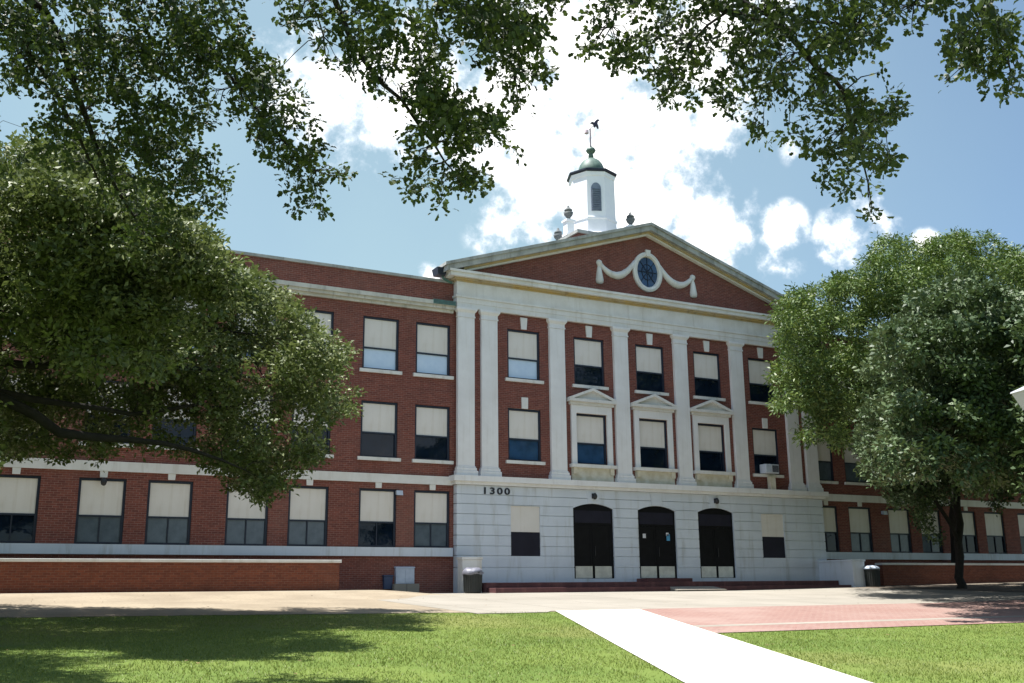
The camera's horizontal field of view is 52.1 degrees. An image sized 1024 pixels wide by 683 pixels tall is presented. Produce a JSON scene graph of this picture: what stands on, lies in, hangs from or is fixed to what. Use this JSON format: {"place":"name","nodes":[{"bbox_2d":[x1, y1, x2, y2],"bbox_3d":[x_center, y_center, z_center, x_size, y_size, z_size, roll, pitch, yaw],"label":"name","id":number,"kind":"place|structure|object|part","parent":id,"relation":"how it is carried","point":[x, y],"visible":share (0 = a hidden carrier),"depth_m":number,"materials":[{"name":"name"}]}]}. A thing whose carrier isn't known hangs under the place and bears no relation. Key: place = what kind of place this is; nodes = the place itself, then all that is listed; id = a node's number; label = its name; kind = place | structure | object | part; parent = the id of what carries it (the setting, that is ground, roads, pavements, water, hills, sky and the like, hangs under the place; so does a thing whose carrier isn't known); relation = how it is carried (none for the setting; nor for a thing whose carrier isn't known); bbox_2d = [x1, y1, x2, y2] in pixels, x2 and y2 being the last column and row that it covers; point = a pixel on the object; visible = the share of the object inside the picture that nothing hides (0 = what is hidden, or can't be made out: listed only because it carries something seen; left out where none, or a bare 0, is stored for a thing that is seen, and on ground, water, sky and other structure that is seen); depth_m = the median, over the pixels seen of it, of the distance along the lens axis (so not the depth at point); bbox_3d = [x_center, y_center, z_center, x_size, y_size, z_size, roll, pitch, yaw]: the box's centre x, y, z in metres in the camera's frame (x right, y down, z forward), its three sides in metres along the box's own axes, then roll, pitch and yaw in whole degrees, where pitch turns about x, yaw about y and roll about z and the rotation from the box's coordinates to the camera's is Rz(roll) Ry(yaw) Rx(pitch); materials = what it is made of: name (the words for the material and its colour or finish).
{"place":"outdoors","nodes":[
{"label":"outdoors","id":0,"kind":"place"},
{"bbox_2d":[0,590,566,616],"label":"sandy ground","id":1,"kind":"structure","parent":0,"point":[184,603],"depth_m":28.76,"materials":[{"name":"beige sand"}]},
{"bbox_2d":[0,558,341,592],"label":"terrace wall","id":2,"kind":"structure","parent":1,"relation":"on","point":[34,575],"depth_m":33.61,"materials":[{"name":"brick"}]},
{"bbox_2d":[382,575,393,588],"bbox_3d":[-4.651,8.945,38.959,0.400,0.510,0.360,7,-15,-27],"label":"recycling box","id":3,"kind":"object","parent":1,"relation":"on","point":[387,581],"visible":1,"depth_m":38.83,"materials":[{"name":"blue paint"}]},
{"bbox_2d":[391,567,418,591],"bbox_3d":[-4.055,8.913,39.279,1.000,0.969,0.610,7,-15,-27],"label":"utility cabinet","id":4,"kind":"object","parent":1,"relation":"on","point":[403,578],"visible":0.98,"depth_m":39.09,"materials":[{"name":"grey metal"}]},
{"bbox_3d":[-4.133,8.741,39.098,0.320,0.480,0.014,7,-15,-27],"label":"door panel","id":5,"kind":"part","parent":4,"relation":"part of","materials":[{"name":"grey metal"}]},
{"bbox_3d":[-3.834,8.776,39.255,0.320,0.480,0.014,7,-15,-27],"label":"door panel","id":6,"kind":"part","parent":4,"relation":"part of","materials":[{"name":"grey metal"}]},
{"bbox_2d":[0,603,1023,682],"bbox_3d":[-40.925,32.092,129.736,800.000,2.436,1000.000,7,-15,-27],"label":"lawn","id":7,"kind":"structure","parent":0,"point":[658,674],"depth_m":16.65,"materials":[{"name":"green plant"}]},
{"bbox_2d":[0,121,368,511],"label":"shade tree","id":8,"kind":"object","parent":7,"relation":"on","point":[84,289],"visible":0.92,"depth_m":19.89,"materials":[{"name":"green plant"}]},
{"bbox_2d":[8,589,985,682],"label":"fallen leaves","id":9,"kind":"object","parent":7,"relation":"on","point":[385,631],"visible":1,"depth_m":20.09,"materials":[{"name":"brown plant"}]},
{"bbox_2d":[0,119,1023,592],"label":"school building","id":10,"kind":"structure","parent":7,"relation":"on","point":[522,405],"depth_m":43.38,"materials":[{"name":"red brick"}]},
{"bbox_2d":[0,467,40,542],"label":"window","id":11,"kind":"structure","parent":10,"relation":"in","point":[19,494],"depth_m":33.76,"materials":[{"name":"white glass"}]},
{"bbox_2d":[3,373,45,436],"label":"window","id":12,"kind":"structure","parent":10,"relation":"in","point":[13,373],"depth_m":34.44,"materials":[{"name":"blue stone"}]},
{"bbox_2d":[74,471,126,543],"bbox_3d":[-13.687,5.528,34.888,1.500,2.395,0.260,7,-15,-27],"label":"window","id":13,"kind":"structure","parent":10,"relation":"in","point":[100,509],"depth_m":34.89,"materials":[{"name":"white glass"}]},
{"bbox_2d":[101,478,106,485],"bbox_3d":[-13.582,4.666,34.869,0.200,0.260,0.229,7,-15,-27],"label":"wall light","id":14,"kind":"object","parent":10,"relation":"attached to","point":[103,481],"visible":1,"depth_m":34.80,"materials":[{"name":"black metal"}]},
{"bbox_2d":[81,380,133,447],"bbox_3d":[-13.709,2.442,35.604,1.740,2.290,0.300,7,-15,-27],"label":"window","id":15,"kind":"structure","parent":10,"relation":"in","point":[127,444],"depth_m":35.74,"materials":[{"name":"black glass"}]},
{"bbox_2d":[144,474,192,544],"bbox_3d":[-11.746,5.750,35.905,1.500,2.395,0.260,7,-15,-27],"label":"window","id":16,"kind":"structure","parent":10,"relation":"in","point":[169,503],"depth_m":35.92,"materials":[{"name":"white glass"}]},
{"bbox_2d":[147,385,199,450],"bbox_3d":[-11.768,2.664,36.621,1.740,2.290,0.300,7,-15,-27],"label":"window","id":17,"kind":"structure","parent":10,"relation":"in","point":[185,433],"depth_m":36.69,"materials":[{"name":"black glass"}]},
{"bbox_2d":[224,483,267,545],"bbox_3d":[-9.421,6.140,37.162,1.500,2.170,0.140,7,-15,-27],"label":"window","id":18,"kind":"structure","parent":10,"relation":"in","point":[245,525],"depth_m":37.07,"materials":[{"name":"white glass"}]},
{"bbox_2d":[234,395,272,449],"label":"window","id":19,"kind":"structure","parent":10,"relation":"in","point":[269,395],"depth_m":38.11,"materials":[{"name":"beige"}]},
{"bbox_2d":[236,311,276,361],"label":"window","id":20,"kind":"structure","parent":10,"relation":"in","point":[243,311],"depth_m":38.57,"materials":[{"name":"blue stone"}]},
{"bbox_2d":[287,480,327,546],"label":"window","id":21,"kind":"structure","parent":10,"relation":"in","point":[308,511],"depth_m":38.19,"materials":[{"name":"white glass"}]},
{"bbox_2d":[289,402,333,457],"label":"window","id":22,"kind":"structure","parent":10,"relation":"in","point":[326,433],"depth_m":38.92,"materials":[{"name":"blue glass"}]},
{"bbox_2d":[298,308,333,357],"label":"window","id":23,"kind":"structure","parent":10,"relation":"in","point":[325,315],"depth_m":40.07,"materials":[{"name":"beige"}]},
{"bbox_2d":[358,482,395,546],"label":"window","id":24,"kind":"structure","parent":10,"relation":"in","point":[377,507],"depth_m":39.42,"materials":[{"name":"white glass"}]},
{"bbox_2d":[357,400,400,461],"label":"window","id":25,"kind":"structure","parent":10,"relation":"in","point":[378,441],"depth_m":40.17,"materials":[{"name":"white glass"}]},
{"bbox_2d":[359,316,401,374],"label":"window","id":26,"kind":"structure","parent":10,"relation":"in","point":[380,335],"depth_m":40.94,"materials":[{"name":"white glass"}]},
{"bbox_2d":[396,490,402,494],"bbox_3d":[-4.299,5.731,39.789,0.260,0.220,0.249,7,-15,-27],"label":"wall light","id":27,"kind":"object","parent":10,"relation":"attached to","point":[399,492],"visible":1,"depth_m":39.69,"materials":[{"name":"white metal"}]},
{"bbox_2d":[414,485,448,547],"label":"window","id":28,"kind":"structure","parent":10,"relation":"in","point":[431,508],"depth_m":40.44,"materials":[{"name":"white glass"}]},
{"bbox_2d":[412,404,453,464],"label":"window","id":29,"kind":"structure","parent":10,"relation":"in","point":[431,422],"depth_m":41.19,"materials":[{"name":"white glass"}]},
{"bbox_2d":[413,322,453,379],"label":"window","id":30,"kind":"structure","parent":10,"relation":"in","point":[432,340],"depth_m":41.97,"materials":[{"name":"white glass"}]},
{"bbox_2d":[505,317,543,383],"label":"window","id":31,"kind":"structure","parent":10,"relation":"in","point":[522,346],"depth_m":43.75,"materials":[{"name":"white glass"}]},
{"bbox_2d":[510,506,539,555],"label":"window","id":32,"kind":"structure","parent":10,"relation":"in","point":[525,520],"depth_m":41.86,"materials":[{"name":"glass"}]},
{"bbox_2d":[506,397,545,464],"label":"window","id":33,"kind":"structure","parent":10,"relation":"in","point":[524,445],"depth_m":42.97,"materials":[{"name":"beige fabric"}]},
{"bbox_2d":[572,326,608,390],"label":"window","id":34,"kind":"structure","parent":10,"relation":"in","point":[588,353],"depth_m":45.24,"materials":[{"name":"white glass"}]},
{"bbox_2d":[566,388,617,481],"bbox_3d":[3.377,3.955,44.369,2.380,3.958,0.480,7,-15,-27],"label":"window","id":35,"kind":"structure","parent":10,"relation":"in","point":[589,462],"depth_m":44.40,"materials":[{"name":"white stone"}]},
{"bbox_2d":[573,504,613,578],"bbox_3d":[3.344,8.242,43.301,1.964,3.028,0.130,7,-15,-27],"label":"double door","id":36,"kind":"structure","parent":10,"relation":"in","point":[592,523],"depth_m":43.29,"materials":[{"name":"black paint"}]},
{"bbox_2d":[632,250,661,291],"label":"oculus window","id":37,"kind":"structure","parent":10,"relation":"in","point":[647,271],"depth_m":47.56,"materials":[{"name":"glass"}]},
{"bbox_2d":[634,333,668,395],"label":"window","id":38,"kind":"structure","parent":10,"relation":"in","point":[649,359],"depth_m":46.72,"materials":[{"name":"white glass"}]},
{"bbox_2d":[630,394,678,484],"bbox_3d":[6.197,4.278,45.846,2.380,3.958,0.480,7,-15,-27],"label":"window","id":39,"kind":"structure","parent":10,"relation":"in","point":[650,440],"depth_m":45.87,"materials":[{"name":"white stone"}]},
{"bbox_2d":[637,506,676,577],"bbox_3d":[6.182,8.567,44.788,1.964,3.028,0.130,7,-15,-27],"label":"double door","id":40,"kind":"structure","parent":10,"relation":"in","point":[656,524],"depth_m":44.78,"materials":[{"name":"black paint"}]},
{"bbox_2d":[693,341,725,401],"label":"window","id":41,"kind":"structure","parent":10,"relation":"in","point":[706,365],"depth_m":48.20,"materials":[{"name":"beige"}]},
{"bbox_2d":[690,399,735,486],"bbox_3d":[9.018,4.600,47.323,2.380,3.958,0.480,7,-15,-27],"label":"window","id":42,"kind":"structure","parent":10,"relation":"in","point":[708,443],"depth_m":47.36,"materials":[{"name":"white stone"}]},
{"bbox_2d":[698,508,734,577],"bbox_3d":[8.993,8.888,46.261,1.964,3.028,0.130,7,-15,-27],"label":"double door","id":43,"kind":"structure","parent":10,"relation":"in","point":[716,544],"depth_m":46.26,"materials":[{"name":"black paint"}]},
{"bbox_2d":[748,347,773,405],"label":"window","id":44,"kind":"structure","parent":10,"relation":"in","point":[759,393],"depth_m":49.65,"materials":[{"name":"beige"}]},
{"bbox_2d":[752,418,783,477],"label":"window","id":45,"kind":"structure","parent":10,"relation":"in","point":[765,447],"depth_m":48.94,"materials":[{"name":"beige fabric"}]},
{"bbox_2d":[760,464,778,488],"bbox_3d":[11.907,6.259,48.377,0.800,1.155,0.435,7,-15,-27],"label":"air conditioner","id":46,"kind":"object","parent":10,"relation":"on","point":[769,469],"visible":1,"depth_m":48.26,"materials":[{"name":"white metal"}]},
{"bbox_2d":[761,514,784,557],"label":"window","id":47,"kind":"structure","parent":10,"relation":"in","point":[772,524],"depth_m":47.82,"materials":[{"name":"glass"}]},
{"bbox_2d":[817,438,838,483],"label":"window","id":48,"kind":"structure","parent":10,"relation":"in","point":[825,462],"depth_m":50.76,"materials":[{"name":"beige"}]},
{"bbox_2d":[822,501,839,551],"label":"window","id":49,"kind":"structure","parent":10,"relation":"in","point":[830,523],"depth_m":50.05,"materials":[{"name":"beige"}]},
{"bbox_2d":[843,439,869,485],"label":"window","id":50,"kind":"structure","parent":10,"relation":"in","point":[851,479],"depth_m":51.51,"materials":[{"name":"black glass"}]},
{"bbox_2d":[848,502,872,551],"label":"window","id":51,"kind":"structure","parent":10,"relation":"in","point":[859,517],"depth_m":50.96,"materials":[{"name":"beige fabric"}]},
{"bbox_2d":[888,508,911,552],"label":"window","id":52,"kind":"structure","parent":10,"relation":"in","point":[899,525],"depth_m":52.18,"materials":[{"name":"beige"}]},
{"bbox_2d":[920,506,942,552],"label":"window","id":53,"kind":"structure","parent":10,"relation":"in","point":[928,547],"depth_m":53.20,"materials":[{"name":"beige"}]},
{"bbox_2d":[962,507,978,553],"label":"window","id":54,"kind":"structure","parent":10,"relation":"in","point":[970,545],"depth_m":54.54,"materials":[{"name":"beige fabric"}]},
{"bbox_2d":[984,508,1006,553],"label":"window","id":55,"kind":"structure","parent":10,"relation":"in","point":[994,525],"depth_m":55.47,"materials":[{"name":"beige"}]},
{"bbox_2d":[1017,513,1023,553],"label":"window","id":56,"kind":"structure","parent":10,"relation":"in","point":[1020,515],"depth_m":56.52,"materials":[{"name":"beige"}]},
{"bbox_2d":[0,0,1023,249],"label":"oak tree","id":57,"kind":"object","parent":7,"relation":"on","point":[444,112],"visible":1,"depth_m":11.15,"materials":[{"name":"green plant"}]},
{"bbox_2d":[875,563,1023,585],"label":"terrace wall","id":58,"kind":"structure","parent":7,"relation":"on","point":[913,573],"depth_m":50.81,"materials":[{"name":"brick"}]},
{"bbox_2d":[1010,386,1023,410],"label":"street lamp","id":59,"kind":"object","parent":7,"relation":"on","point":[1018,395],"visible":1,"depth_m":23.00,"materials":[{"name":"white metal"}]},
{"bbox_2d":[0,0,1023,337],"label":"sky","id":60,"kind":"structure","parent":0,"point":[695,177],"materials":[{"name":"blue"}]},
{"bbox_2d":[382,587,1023,613],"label":"concrete apron","id":61,"kind":"object","parent":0,"point":[478,603],"visible":0.86,"depth_m":34.78,"materials":[{"name":"beige concrete"}]},
{"bbox_2d":[457,557,482,592],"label":"stone pier","id":62,"kind":"structure","parent":61,"relation":"on","point":[466,562],"depth_m":39.27,"materials":[{"name":"stone"}]},
{"bbox_2d":[462,567,483,592],"bbox_3d":[-1.431,8.740,38.381,0.792,0.925,0.792,7,-15,-27],"label":"trash can","id":63,"kind":"object","parent":61,"relation":"on","point":[472,579],"visible":1,"depth_m":38.12,"materials":[{"name":"grey metal"}]},
{"bbox_2d":[482,578,850,592],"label":"entrance steps","id":64,"kind":"structure","parent":61,"relation":"on","point":[652,584],"depth_m":42.13,"materials":[{"name":"red brick"}]},
{"bbox_2d":[670,586,726,590],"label":"access ramp","id":65,"kind":"structure","parent":61,"relation":"on","point":[681,588],"depth_m":42.60,"materials":[{"name":"beige concrete"}]},
{"bbox_2d":[818,559,865,586],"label":"cheek wall","id":66,"kind":"structure","parent":61,"relation":"on","point":[847,572],"depth_m":47.23,"materials":[{"name":"paint"}]},
{"bbox_2d":[557,609,872,682],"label":"concrete path","id":67,"kind":"structure","parent":0,"point":[685,652],"depth_m":16.67,"materials":[{"name":"white concrete"}]},
{"bbox_2d":[641,600,1023,624],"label":"brick paving","id":68,"kind":"structure","parent":0,"point":[744,615],"depth_m":28.02,"materials":[{"name":"red brick"}]},
{"bbox_2d":[692,615,1023,626],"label":"concrete band","id":69,"kind":"object","parent":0,"point":[851,621],"visible":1,"depth_m":24.48,"materials":[{"name":"white concrete"}]},
{"bbox_2d":[698,617,1023,632],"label":"brick paving","id":70,"kind":"structure","parent":0,"point":[754,628],"depth_m":23.39,"materials":[{"name":"red brick"}]},
{"bbox_2d":[841,582,1023,591],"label":"soil bed","id":71,"kind":"object","parent":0,"point":[1008,587],"visible":0.77,"depth_m":46.00,"materials":[{"name":"brown soil"}]},
{"bbox_2d":[863,565,880,586],"bbox_3d":[16.169,10.533,47.080,0.750,0.940,0.750,7,-15,-27],"label":"trash can","id":72,"kind":"object","parent":71,"relation":"on","point":[872,575],"visible":1,"depth_m":46.81,"materials":[{"name":"black metal"}]},
{"bbox_2d":[761,226,1023,562],"bbox_3d":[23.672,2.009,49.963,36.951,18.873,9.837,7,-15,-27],"label":"pecan tree","id":73,"kind":"object","parent":71,"relation":"on","point":[797,319],"visible":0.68,"depth_m":41.77,"materials":[{"name":"green plant"}]},
{"bbox_2d":[848,265,1023,588],"bbox_3d":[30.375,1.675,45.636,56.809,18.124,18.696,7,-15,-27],"label":"oak tree","id":74,"kind":"object","parent":71,"relation":"on","point":[961,412],"visible":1,"depth_m":28.63,"materials":[{"name":"green plant"}]}
]}

